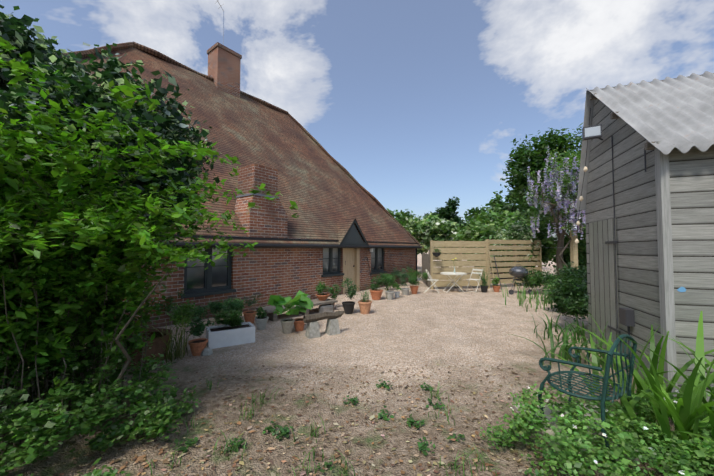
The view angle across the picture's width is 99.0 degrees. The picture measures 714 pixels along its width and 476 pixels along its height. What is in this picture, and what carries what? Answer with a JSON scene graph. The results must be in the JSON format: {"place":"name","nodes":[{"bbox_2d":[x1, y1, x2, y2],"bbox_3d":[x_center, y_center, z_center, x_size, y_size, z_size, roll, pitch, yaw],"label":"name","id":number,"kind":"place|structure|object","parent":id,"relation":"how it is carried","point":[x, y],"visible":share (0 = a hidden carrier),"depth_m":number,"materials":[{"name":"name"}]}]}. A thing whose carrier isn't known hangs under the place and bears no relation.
{"place":"outdoors","nodes":[
{"label":"outdoors","id":0,"kind":"place"},
{"bbox_2d":[0,5,101,100],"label":"tree leaves","id":1,"kind":"object","parent":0,"point":[16,31],"depth_m":3.55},
{"bbox_2d":[65,47,418,245],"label":"house roof","id":2,"kind":"structure","parent":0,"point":[320,188],"depth_m":11.62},
{"bbox_2d":[207,42,241,97],"bbox_3d":[-5.896,-7.193,13.528,0.920,2.084,1.130,-2,-3,37],"label":"ridge chimney","id":3,"kind":"object","parent":2,"relation":"on","point":[224,66],"visible":0.85,"depth_m":13.20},
{"bbox_2d":[61,42,420,245],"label":"roof ridge tiles","id":4,"kind":"object","parent":2,"relation":"on","point":[119,46],"visible":0.56,"depth_m":12.97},
{"bbox_2d":[234,164,287,237],"bbox_3d":[-2.677,-0.864,8.532,0.762,2.100,1.230,-2,-3,37],"label":"chimney stack","id":5,"kind":"object","parent":2,"relation":"on","point":[268,218],"visible":0.67,"depth_m":8.18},
{"bbox_2d":[337,218,368,244],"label":"gable roof","id":6,"kind":"structure","parent":2,"relation":"on","point":[343,225],"depth_m":10.96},
{"bbox_2d":[340,219,368,245],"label":"gable trim","id":7,"kind":"structure","parent":6,"relation":"attached to","point":[362,235],"depth_m":10.98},
{"bbox_2d":[343,224,363,242],"bbox_3d":[-0.120,-0.171,10.990,0.001,0.705,1.280,-2,-3,37],"label":"gable panel","id":8,"kind":"object","parent":7,"relation":"in","point":[353,236],"visible":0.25,"depth_m":10.98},
{"bbox_2d":[78,234,415,331],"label":"house wall","id":9,"kind":"structure","parent":0,"point":[265,273],"depth_m":8.37,"materials":[{"name":"brick"}]},
{"bbox_2d":[181,247,386,298],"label":"window frames","id":10,"kind":"structure","parent":9,"relation":"in","point":[207,289],"depth_m":7.22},
{"bbox_2d":[187,248,381,289],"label":"window panes","id":11,"kind":"structure","parent":10,"relation":"in","point":[195,277],"depth_m":7.23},
{"bbox_2d":[167,234,421,280],"bbox_3d":[-1.959,0.950,8.602,0.233,1.880,16.800,-2,-3,37],"label":"gutter","id":12,"kind":"object","parent":9,"relation":"attached to","point":[259,245],"visible":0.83,"depth_m":8.64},
{"bbox_2d":[343,248,359,293],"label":"house door","id":13,"kind":"structure","parent":9,"relation":"in","point":[351,257],"depth_m":11.25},
{"bbox_2d":[0,251,713,475],"bbox_3d":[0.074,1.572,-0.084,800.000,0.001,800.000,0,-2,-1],"label":"ground","id":14,"kind":"structure","parent":0,"point":[453,327],"depth_m":3.44,"materials":[{"name":"gravel"}]},
{"bbox_2d":[0,48,158,377],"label":"tree leaves","id":15,"kind":"object","parent":14,"relation":"on","point":[6,100],"depth_m":3.15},
{"bbox_2d":[0,42,219,365],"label":"tree","id":16,"kind":"object","parent":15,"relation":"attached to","point":[169,122],"depth_m":3.56,"materials":[{"name":"plant"}]},
{"bbox_2d":[0,321,201,475],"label":"ground cover","id":17,"kind":"object","parent":14,"relation":"on","point":[31,425],"visible":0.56,"depth_m":2.43,"materials":[{"name":"green plant"}]},
{"bbox_2d":[111,328,171,367],"bbox_3d":[-3.042,1.553,4.322,0.720,0.360,0.720,0,-2,-1],"label":"rusty tub","id":18,"kind":"object","parent":14,"relation":"on","point":[158,343],"visible":0.38,"depth_m":4.19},
{"bbox_2d":[0,37,298,448],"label":"shrub","id":19,"kind":"object","parent":14,"relation":"on","point":[68,224],"depth_m":2.63,"materials":[{"name":"plant"}]},
{"bbox_2d":[130,307,203,363],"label":"grass","id":20,"kind":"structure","parent":14,"relation":"on","point":[176,352],"depth_m":4.40,"materials":[{"name":"green plant"}]},
{"bbox_2d":[146,446,187,474],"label":"grass","id":21,"kind":"structure","parent":14,"relation":"on","point":[169,461],"depth_m":2.22,"materials":[{"name":"green plant"}]},
{"bbox_2d":[152,288,185,315],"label":"shrub","id":22,"kind":"object","parent":14,"relation":"on","point":[172,298],"visible":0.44,"depth_m":6.17,"materials":[{"name":"green plant"}]},
{"bbox_2d":[167,299,197,329],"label":"shrub","id":23,"kind":"object","parent":14,"relation":"on","point":[176,317],"visible":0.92,"depth_m":5.28,"materials":[{"name":"green plant"}]},
{"bbox_2d":[171,437,197,452],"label":"weed","id":24,"kind":"object","parent":14,"relation":"on","point":[189,442],"visible":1,"depth_m":2.42,"materials":[{"name":"green plant"}]},
{"bbox_2d":[179,302,209,324],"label":"shrub","id":25,"kind":"object","parent":14,"relation":"on","point":[200,310],"visible":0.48,"depth_m":5.83,"materials":[{"name":"green plant"}]},
{"bbox_2d":[188,338,207,355],"bbox_3d":[-2.382,1.643,4.573,0.265,0.200,0.261,0,-2,-1],"label":"terracotta pot","id":26,"kind":"object","parent":14,"relation":"on","point":[196,349],"visible":0.85,"depth_m":4.49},
{"bbox_2d":[185,316,213,337],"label":"terracotta pot plant","id":27,"kind":"object","parent":26,"relation":"in","point":[198,328],"visible":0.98,"depth_m":4.54,"materials":[{"name":"green plant"}]},
{"bbox_2d":[201,347,212,355],"bbox_3d":[-2.249,1.692,4.573,0.171,0.100,0.176,0,-2,-1],"label":"rock","id":28,"kind":"object","parent":14,"relation":"on","point":[206,351],"visible":0.92,"depth_m":4.52,"materials":[{"name":"stone"}]},
{"bbox_2d":[206,299,242,314],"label":"plants","id":29,"kind":"object","parent":14,"relation":"on","point":[219,306],"visible":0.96,"depth_m":6.49,"materials":[{"name":"green plant"}]},
{"bbox_2d":[205,429,246,460],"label":"grass","id":30,"kind":"structure","parent":14,"relation":"on","point":[227,446],"depth_m":2.36,"materials":[{"name":"green plant"}]},
{"bbox_2d":[206,322,254,348],"bbox_3d":[-2.138,1.634,5.155,0.716,0.260,0.420,1,-2,-31],"label":"planter box","id":31,"kind":"object","parent":14,"relation":"on","point":[229,337],"visible":0.85,"depth_m":4.98,"materials":[{"name":"concrete"}]},
{"bbox_2d":[210,324,249,331],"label":"planter soil","id":32,"kind":"structure","parent":31,"relation":"in","point":[226,328],"depth_m":5.17,"materials":[{"name":"soil"}]},
{"bbox_2d":[213,308,244,326],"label":"potted plant","id":33,"kind":"object","parent":32,"relation":"on","point":[232,319],"visible":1,"depth_m":5.14,"materials":[{"name":"green plant"}]},
{"bbox_2d":[222,297,245,313],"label":"foliage","id":34,"kind":"object","parent":14,"relation":"on","point":[238,300],"visible":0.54,"depth_m":6.80,"materials":[{"name":"green plant"}]},
{"bbox_2d":[224,435,246,450],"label":"weed","id":35,"kind":"object","parent":14,"relation":"on","point":[237,443],"visible":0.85,"depth_m":2.41,"materials":[{"name":"green plant"}]},
{"bbox_2d":[243,310,256,323],"bbox_3d":[-2.284,1.693,6.499,0.286,0.240,0.282,0,-2,-1],"label":"terracotta pot","id":36,"kind":"object","parent":14,"relation":"on","point":[249,317],"visible":0.79,"depth_m":6.41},
{"label":"terracotta pot soil","id":37,"kind":"structure","parent":36,"relation":"in","visible":0},
{"bbox_2d":[240,292,262,308],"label":"terracotta pot plant","id":38,"kind":"object","parent":37,"relation":"on","point":[249,303],"visible":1,"depth_m":6.46,"materials":[{"name":"green plant"}]},
{"bbox_2d":[231,400,273,420],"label":"grass","id":39,"kind":"structure","parent":14,"relation":"on","point":[250,412],"depth_m":2.85,"materials":[{"name":"green plant"}]},
{"bbox_2d":[255,316,268,329],"bbox_3d":[-1.888,1.686,6.029,0.265,0.220,0.261,0,-2,-1],"label":"grey pot","id":40,"kind":"object","parent":14,"relation":"on","point":[261,324],"visible":0.79,"depth_m":5.95,"materials":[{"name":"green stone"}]},
{"bbox_2d":[253,306,266,318],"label":"potted plant foliage","id":41,"kind":"object","parent":40,"relation":"in","point":[259,311],"visible":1,"depth_m":5.99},
{"bbox_2d":[250,385,282,407],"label":"grass","id":42,"kind":"structure","parent":14,"relation":"on","point":[263,397],"depth_m":3.12,"materials":[{"name":"green plant"}]},
{"bbox_2d":[262,421,282,434],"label":"weed","id":43,"kind":"object","parent":14,"relation":"on","point":[270,428],"visible":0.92,"depth_m":2.61,"materials":[{"name":"green plant"}]},
{"bbox_2d":[275,425,293,439],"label":"weed","id":44,"kind":"object","parent":14,"relation":"on","point":[284,430],"visible":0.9,"depth_m":2.58,"materials":[{"name":"green plant"}]},
{"bbox_2d":[280,318,294,333],"bbox_3d":[-1.310,1.665,5.744,0.265,0.240,0.261,0,-2,-1],"label":"plant pot","id":45,"kind":"object","parent":14,"relation":"on","point":[287,326],"visible":0.98,"depth_m":5.66,"materials":[{"name":"stone"}]},
{"bbox_2d":[267,292,311,314],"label":"large-leaved plant","id":46,"kind":"object","parent":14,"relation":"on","point":[278,302],"visible":0.98,"depth_m":5.71,"materials":[{"name":"green plant"}]},
{"bbox_2d":[294,290,312,312],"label":"terracotta pot plant","id":47,"kind":"object","parent":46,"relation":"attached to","point":[303,309],"visible":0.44,"depth_m":5.97,"materials":[{"name":"green plant"}]},
{"bbox_2d":[256,298,337,320],"bbox_3d":[-1.398,1.721,7.398,1.962,0.250,0.550,2,-3,-44],"label":"wooden bench","id":48,"kind":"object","parent":14,"relation":"on","point":[274,317],"depth_m":7.23,"materials":[{"name":"grey wood"}]},
{"bbox_2d":[316,293,329,300],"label":"pot","id":49,"kind":"object","parent":48,"relation":"on","point":[322,297],"visible":0.83,"depth_m":7.79,"materials":[{"name":"ceramic"}]},
{"label":"pot soil","id":50,"kind":"structure","parent":49,"relation":"on","visible":0},
{"bbox_2d":[315,281,328,294],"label":"potted plant","id":51,"kind":"object","parent":50,"relation":"on","point":[320,288],"visible":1,"depth_m":7.89,"materials":[{"name":"green plant"}]},
{"bbox_2d":[294,318,304,330],"bbox_3d":[-1.118,1.687,5.911,0.254,0.210,0.251,0,-2,-1],"label":"terracotta pot","id":52,"kind":"object","parent":14,"relation":"on","point":[298,325],"visible":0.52,"depth_m":5.83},
{"bbox_2d":[290,447,317,475],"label":"grass","id":53,"kind":"structure","parent":14,"relation":"on","point":[305,467],"depth_m":2.14,"materials":[{"name":"green plant"}]},
{"bbox_2d":[288,415,346,442],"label":"grass","id":54,"kind":"structure","parent":14,"relation":"on","point":[311,425],"depth_m":2.56,"materials":[{"name":"green plant"}]},
{"bbox_2d":[305,318,339,338],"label":"bench supports","id":55,"kind":"object","parent":14,"relation":"on","point":[313,330],"visible":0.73,"depth_m":5.50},
{"bbox_2d":[303,311,343,322],"bbox_3d":[-0.593,1.445,5.628,0.812,0.143,0.157,1,-2,-32],"label":"bench seat","id":56,"kind":"object","parent":55,"relation":"on","point":[319,316],"visible":0.98,"depth_m":5.56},
{"bbox_2d":[319,305,332,312],"bbox_3d":[-0.774,1.773,7.587,0.300,0.160,0.200,2,-3,-44],"label":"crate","id":57,"kind":"object","parent":14,"relation":"on","point":[326,308],"visible":0.84,"depth_m":7.52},
{"bbox_2d":[342,301,354,313],"bbox_3d":[-0.206,1.714,7.472,0.329,0.270,0.324,0,-2,-1],"label":"black pot","id":58,"kind":"object","parent":14,"relation":"on","point":[348,307],"visible":0.96,"depth_m":7.37,"materials":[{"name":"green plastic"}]},
{"bbox_2d":[341,277,359,299],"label":"potted plant","id":59,"kind":"object","parent":14,"relation":"on","point":[350,288],"visible":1,"depth_m":7.45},
{"bbox_2d":[358,300,371,313],"bbox_3d":[0.197,1.699,7.479,0.350,0.300,0.344,0,-2,-1],"label":"flower pot","id":60,"kind":"object","parent":14,"relation":"on","point":[364,307],"visible":0.85,"depth_m":7.37,"materials":[{"name":"orange ceramic"}]},
{"bbox_2d":[370,289,382,299],"bbox_3d":[0.602,1.774,9.538,0.424,0.300,0.418,0,-2,-1],"label":"terracotta pot","id":61,"kind":"object","parent":14,"relation":"on","point":[375,295],"visible":0.81,"depth_m":9.40,"materials":[{"name":"orange ceramic"}]},
{"bbox_2d":[370,273,386,289],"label":"potted plant","id":62,"kind":"object","parent":14,"relation":"on","point":[378,282],"visible":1,"depth_m":9.52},
{"bbox_2d":[53,364,704,475],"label":"leaf litter","id":63,"kind":"object","parent":14,"relation":"on","point":[167,460],"visible":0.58,"depth_m":2.48,"materials":[{"name":"plant"}]},
{"bbox_2d":[378,405,394,420],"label":"weed","id":64,"kind":"object","parent":14,"relation":"on","point":[380,414],"visible":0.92,"depth_m":2.83,"materials":[{"name":"green plant"}]},
{"bbox_2d":[384,274,396,290],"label":"potted plant","id":65,"kind":"object","parent":14,"relation":"on","point":[390,281],"visible":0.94,"depth_m":9.59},
{"bbox_2d":[387,208,421,254],"bbox_3d":[3.553,0.068,23.913,4.478,4.793,4.143,0,-2,-1],"label":"tree","id":66,"kind":"object","parent":14,"relation":"on","point":[399,218],"visible":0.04,"depth_m":22.87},
{"bbox_2d":[408,276,420,284],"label":"terracotta pot plant","id":67,"kind":"object","parent":14,"relation":"on","point":[413,280],"visible":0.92,"depth_m":10.79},
{"bbox_2d":[407,414,423,427],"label":"weed","id":68,"kind":"object","parent":14,"relation":"on","point":[410,420],"visible":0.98,"depth_m":2.71,"materials":[{"name":"green plant"}]},
{"bbox_2d":[417,436,434,455],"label":"weed","id":69,"kind":"object","parent":14,"relation":"on","point":[422,448],"visible":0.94,"depth_m":2.38,"materials":[{"name":"green plant"}]},
{"bbox_2d":[422,250,430,288],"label":"picket gate","id":70,"kind":"structure","parent":14,"relation":"on","point":[425,261],"depth_m":13.03,"materials":[{"name":"grey wood"}]},
{"bbox_2d":[403,213,465,260],"bbox_3d":[5.082,0.334,19.069,5.292,3.912,4.226,0,-2,-1],"label":"flower tree","id":71,"kind":"object","parent":14,"relation":"on","point":[425,230],"depth_m":17.75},
{"bbox_2d":[426,398,444,409],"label":"weed","id":72,"kind":"object","parent":14,"relation":"on","point":[438,405],"visible":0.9,"depth_m":3.02,"materials":[{"name":"green plant"}]},
{"bbox_2d":[424,197,466,260],"bbox_3d":[6.521,-0.344,22.585,3.182,5.510,3.498,0,-2,-1],"label":"conifer","id":73,"kind":"object","parent":14,"relation":"on","point":[447,212],"depth_m":22.08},
{"bbox_2d":[440,272,466,292],"bbox_3d":[3.559,1.641,11.254,0.940,0.706,0.940,0,-2,-1],"label":"bistro table","id":74,"kind":"object","parent":14,"relation":"on","point":[453,273],"visible":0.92,"depth_m":11.03,"materials":[{"name":"beige paint"}]},
{"bbox_2d":[432,447,482,475],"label":"grass","id":75,"kind":"structure","parent":14,"relation":"on","point":[454,467],"depth_m":2.16,"materials":[{"name":"green plant"}]},
{"bbox_2d":[466,269,482,291],"bbox_3d":[4.356,1.569,11.275,0.516,0.851,0.422,1,-3,-35],"label":"bistro chair","id":76,"kind":"object","parent":14,"relation":"on","point":[474,279],"visible":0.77,"depth_m":11.32,"materials":[{"name":"beige paint"}]},
{"bbox_2d":[477,267,491,285],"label":"potted plant","id":77,"kind":"object","parent":14,"relation":"on","point":[484,281],"visible":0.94,"depth_m":11.09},
{"bbox_2d":[463,444,506,475],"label":"grass","id":78,"kind":"structure","parent":14,"relation":"on","point":[481,462],"depth_m":2.18,"materials":[{"name":"green plant"}]},
{"bbox_2d":[430,239,541,289],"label":"fence panels","id":79,"kind":"object","parent":14,"relation":"on","point":[460,265],"visible":0.9,"depth_m":12.26,"materials":[{"name":"wood"}]},
{"bbox_2d":[453,208,525,273],"bbox_3d":[8.350,0.156,19.339,4.511,4.288,4.036,0,-2,-1],"label":"bush","id":80,"kind":"object","parent":14,"relation":"on","point":[498,219],"depth_m":18.96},
{"bbox_2d":[449,218,555,273],"bbox_3d":[7.975,0.536,16.524,5.882,3.330,2.829,0,-2,-1],"label":"hedge","id":81,"kind":"object","parent":14,"relation":"on","point":[481,232],"depth_m":16.07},
{"bbox_2d":[463,189,546,227],"bbox_3d":[11.876,-0.633,24.224,6.620,6.274,5.250,0,-2,-1],"label":"tall tree","id":82,"kind":"object","parent":14,"relation":"on","point":[494,203],"depth_m":23.24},
{"bbox_2d":[495,219,542,267],"bbox_3d":[7.325,0.279,14.222,2.146,2.394,2.548,0,-2,-1],"label":"bush","id":83,"kind":"object","parent":14,"relation":"on","point":[518,232],"visible":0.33,"depth_m":13.59,"materials":[{"name":"green plant"}]},
{"bbox_2d":[508,266,532,294],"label":"bbq wheels","id":84,"kind":"object","parent":14,"relation":"on","point":[511,291],"visible":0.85,"depth_m":10.60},
{"bbox_2d":[501,283,549,303],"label":"grass clump","id":85,"kind":"object","parent":14,"relation":"on","point":[524,296],"visible":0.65,"depth_m":9.62,"materials":[{"name":"green plant"}]},
{"bbox_2d":[505,288,553,311],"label":"grass clump","id":86,"kind":"object","parent":14,"relation":"on","point":[521,301],"visible":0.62,"depth_m":8.44,"materials":[{"name":"green plant"}]},
{"bbox_2d":[511,266,555,289],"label":"shrub","id":87,"kind":"object","parent":14,"relation":"on","point":[535,280],"visible":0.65,"depth_m":10.66,"materials":[{"name":"green plant"}]},
{"bbox_2d":[500,123,585,273],"bbox_3d":[7.881,-1.238,12.018,3.860,6.511,4.045,0,-2,-1],"label":"tree","id":88,"kind":"object","parent":14,"relation":"on","point":[532,159],"depth_m":12.22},
{"bbox_2d":[507,213,586,269],"bbox_3d":[8.383,0.132,13.590,2.600,2.728,3.973,1,-2,-23],"label":"shrub","id":89,"kind":"object","parent":14,"relation":"on","point":[549,245],"visible":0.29,"depth_m":13.27,"materials":[{"name":"green plant"}]},
{"bbox_2d":[521,146,585,267],"bbox_3d":[6.636,-0.489,9.604,2.584,4.854,2.129,0,-2,-1],"label":"wisteria","id":90,"kind":"object","parent":14,"relation":"on","point":[559,200],"depth_m":9.45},
{"bbox_2d":[521,310,595,345],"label":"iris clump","id":91,"kind":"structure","parent":14,"relation":"on","point":[581,331],"depth_m":5.27,"materials":[{"name":"green plant"}]},
{"bbox_2d":[541,270,586,291],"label":"shrub","id":92,"kind":"object","parent":14,"relation":"on","point":[546,277],"visible":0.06,"depth_m":9.31,"materials":[{"name":"green plant"}]},
{"bbox_2d":[541,279,586,304],"bbox_3d":[5.213,1.391,7.539,1.284,0.825,0.962,1,-2,-18],"label":"shrub","id":93,"kind":"object","parent":14,"relation":"on","point":[551,285],"visible":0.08,"depth_m":7.67,"materials":[{"name":"green plant"}]},
{"bbox_2d":[547,271,588,321],"bbox_3d":[4.013,1.087,5.655,0.947,0.965,1.268,-2,-3,43],"label":"shrub","id":94,"kind":"object","parent":14,"relation":"on","point":[576,298],"visible":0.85,"depth_m":5.68,"materials":[{"name":"green plant"}]},
{"bbox_2d":[549,235,586,273],"bbox_3d":[9.162,0.923,12.646,2.203,2.156,2.064,0,-2,-1],"label":"hedge","id":95,"kind":"object","parent":14,"relation":"on","point":[581,260],"visible":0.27,"depth_m":12.31,"materials":[{"name":"green plant"}]},
{"bbox_2d":[509,321,626,369],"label":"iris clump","id":96,"kind":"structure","parent":14,"relation":"on","point":[565,347],"depth_m":4.23,"materials":[{"name":"green plant"}]},
{"bbox_2d":[552,218,586,254],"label":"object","id":97,"kind":"object","parent":14,"relation":"on","point":[579,237],"visible":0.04,"depth_m":12.24,"materials":[{"name":"green plant"}]},
{"bbox_2d":[553,261,586,319],"bbox_3d":[4.582,1.071,6.259,0.992,1.174,0.977,-2,-3,36],"label":"shrub","id":98,"kind":"object","parent":14,"relation":"on","point":[569,271],"visible":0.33,"depth_m":6.30,"materials":[{"name":"green plant"}]},
{"bbox_2d":[570,231,577,269],"bbox_3d":[6.821,0.850,9.562,0.140,2.150,0.140,0,-2,-1],"label":"pergola post","id":99,"kind":"object","parent":14,"relation":"on","point":[573,251],"visible":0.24,"depth_m":9.52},
{"bbox_2d":[513,404,665,461],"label":"paving slab","id":100,"kind":"structure","parent":14,"relation":"on","point":[546,413],"depth_m":2.66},
{"bbox_2d":[538,334,636,461],"bbox_3d":[1.978,1.227,2.640,0.624,0.896,0.557,1,-2,-33],"label":"cast garden chair","id":101,"kind":"object","parent":100,"relation":"on","point":[603,397],"visible":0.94,"depth_m":2.54,"materials":[{"name":"green paint"}]},
{"bbox_2d":[479,381,713,475],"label":"ground cover","id":102,"kind":"object","parent":14,"relation":"on","point":[623,440],"visible":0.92,"depth_m":2.19,"materials":[{"name":"green plant"}]},
{"bbox_2d":[510,386,684,474],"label":"white flowers","id":103,"kind":"object","parent":102,"relation":"on","point":[644,428],"visible":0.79,"depth_m":2.01,"materials":[{"name":"white plant"}]},
{"bbox_2d":[548,313,713,421],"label":"iris clump","id":104,"kind":"object","parent":14,"relation":"on","point":[660,371],"visible":0.38,"depth_m":2.89,"materials":[{"name":"green plant"}]},
{"bbox_2d":[574,324,713,474],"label":"iris clump","id":105,"kind":"object","parent":14,"relation":"on","point":[684,414],"visible":0.71,"depth_m":2.16,"materials":[{"name":"green plant"}]},
{"bbox_2d":[591,311,713,440],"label":"iris clump","id":106,"kind":"object","parent":14,"relation":"on","point":[699,352],"visible":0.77,"depth_m":2.49,"materials":[{"name":"green plant"}]},
{"bbox_2d":[0,0,713,236],"label":"sky","id":107,"kind":"structure","parent":0,"point":[424,103],"materials":[{"name":"blue"}]},
{"bbox_2d":[399,265,412,286],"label":"potted plant","id":108,"kind":"object","parent":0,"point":[402,276],"visible":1,"depth_m":10.60,"materials":[{"name":"green plant"}]},
{"bbox_2d":[509,266,527,272],"bbox_3d":[5.688,1.100,10.737,0.612,0.216,0.612,0,-2,-1],"label":"bbq lid","id":109,"kind":"object","parent":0,"point":[517,269],"visible":0.98,"depth_m":10.54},
{"bbox_2d":[585,99,713,400],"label":"shed walls","id":110,"kind":"structure","parent":0,"point":[691,170],"depth_m":3.44,"materials":[{"name":"wood"}]},
{"bbox_2d":[582,124,602,140],"bbox_3d":[3.455,-1.525,4.424,0.325,0.180,0.189,0,-2,-1],"label":"floodlight","id":111,"kind":"object","parent":110,"relation":"attached to","point":[590,137],"depth_m":4.39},
{"bbox_2d":[588,218,619,356],"bbox_3d":[3.670,0.701,4.552,0.303,1.920,0.869,0,-2,-1],"label":"shed door","id":112,"kind":"structure","parent":110,"relation":"attached to","point":[604,305],"depth_m":4.52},
{"bbox_2d":[589,93,655,149],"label":"roof purlins","id":113,"kind":"object","parent":110,"relation":"attached to","point":[647,145],"visible":0.71,"depth_m":4.04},
{"bbox_2d":[605,135,646,359],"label":"shed fittings","id":114,"kind":"object","parent":110,"relation":"attached to","point":[627,317],"visible":0.85,"depth_m":3.88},
{"bbox_2d":[576,74,702,209],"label":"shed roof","id":115,"kind":"structure","parent":110,"relation":"on","point":[589,103],"depth_m":5.06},
{"bbox_2d":[586,71,713,154],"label":"corrugated roof","id":116,"kind":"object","parent":110,"relation":"on","point":[671,114],"visible":1,"depth_m":3.80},
{"bbox_2d":[654,141,677,400],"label":"shed corner trim","id":117,"kind":"structure","parent":110,"relation":"attached to","point":[665,251],"depth_m":3.19,"materials":[{"name":"wood"}]},
{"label":"pot by the platform","id":118,"kind":"object","parent":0,"visible":0},
{"bbox_2d":[326,283,340,299],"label":"potted plant","id":119,"kind":"object","parent":118,"relation":"on","point":[334,295],"visible":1,"depth_m":8.16,"materials":[{"name":"green plant"}]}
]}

